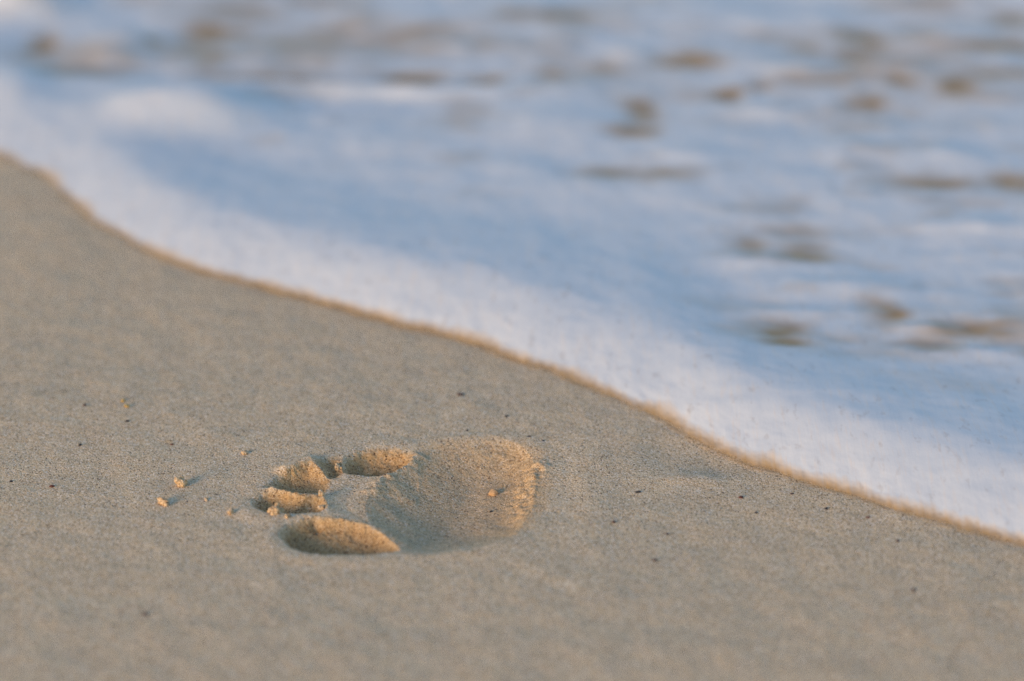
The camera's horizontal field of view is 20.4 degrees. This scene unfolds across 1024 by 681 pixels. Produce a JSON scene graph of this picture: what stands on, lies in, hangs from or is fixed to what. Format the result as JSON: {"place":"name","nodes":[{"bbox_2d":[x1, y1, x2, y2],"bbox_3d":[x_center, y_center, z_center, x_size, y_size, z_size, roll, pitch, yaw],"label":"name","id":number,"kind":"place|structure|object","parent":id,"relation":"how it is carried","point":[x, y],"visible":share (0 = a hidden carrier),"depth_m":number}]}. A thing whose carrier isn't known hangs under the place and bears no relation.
{"place":"outdoors","nodes":[
{"label":"outdoors","id":0,"kind":"place"},
{"bbox_2d":[0,157,1023,680],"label":"sand","id":1,"kind":"structure","parent":0,"point":[210,377],"depth_m":1.24},
{"bbox_2d":[157,497,168,505],"bbox_3d":[-0.155,0.071,1.262,0.007,0.003,0.004,12,26,26],"label":"sand clump","id":2,"kind":"object","parent":1,"relation":"on","point":[163,501],"visible":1,"depth_m":1.26},
{"bbox_2d":[174,475,187,486],"bbox_3d":[-0.149,0.064,1.279,0.006,0.005,0.006,-9,25,-21],"label":"sand clump","id":3,"kind":"object","parent":1,"relation":"on","point":[180,481],"visible":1,"depth_m":1.28},
{"bbox_2d":[227,508,233,514],"bbox_3d":[-0.124,0.075,1.253,0.003,0.002,0.004,0,23,0],"label":"sand clump","id":4,"kind":"object","parent":1,"relation":"on","point":[231,511],"visible":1,"depth_m":1.25},
{"bbox_2d":[241,437,552,559],"bbox_3d":[-0.051,0.074,1.271,0.138,0.017,0.124,0,23,0],"label":"footprint","id":5,"kind":"object","parent":1,"relation":"on","point":[383,499],"visible":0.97,"depth_m":1.28},
{"bbox_2d":[267,502,283,514],"bbox_3d":[-0.104,0.075,1.254,0.008,0.006,0.007,-5,23,-11],"label":"sand clump","id":6,"kind":"object","parent":5,"relation":"in","point":[275,509],"visible":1,"depth_m":1.25},
{"bbox_2d":[317,505,324,510],"bbox_3d":[-0.085,0.074,1.261,0.004,0.002,0.004,0,23,0],"label":"sand clump","id":7,"kind":"object","parent":5,"relation":"in","point":[321,507],"visible":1,"depth_m":1.26},
{"bbox_2d":[318,490,324,495],"bbox_3d":[-0.085,0.068,1.269,0.003,0.003,0.004,0,23,0],"label":"sand clump","id":8,"kind":"object","parent":5,"relation":"in","point":[321,493],"visible":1,"depth_m":1.27},
{"bbox_2d":[334,463,342,471],"bbox_3d":[-0.079,0.058,1.299,0.004,0.004,0.005,0,23,0],"label":"sand clump","id":9,"kind":"object","parent":5,"relation":"in","point":[337,467],"visible":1,"depth_m":1.30},
{"bbox_2d":[488,489,498,495],"bbox_3d":[-0.009,0.069,1.290,0.005,0.003,0.004,-5,23,-11],"label":"pebble","id":10,"kind":"object","parent":5,"relation":"in","point":[493,492],"visible":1,"depth_m":1.29},
{"bbox_2d":[0,0,1023,541],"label":"sea water","id":11,"kind":"structure","parent":1,"relation":"on","point":[784,236],"depth_m":1.63}
]}

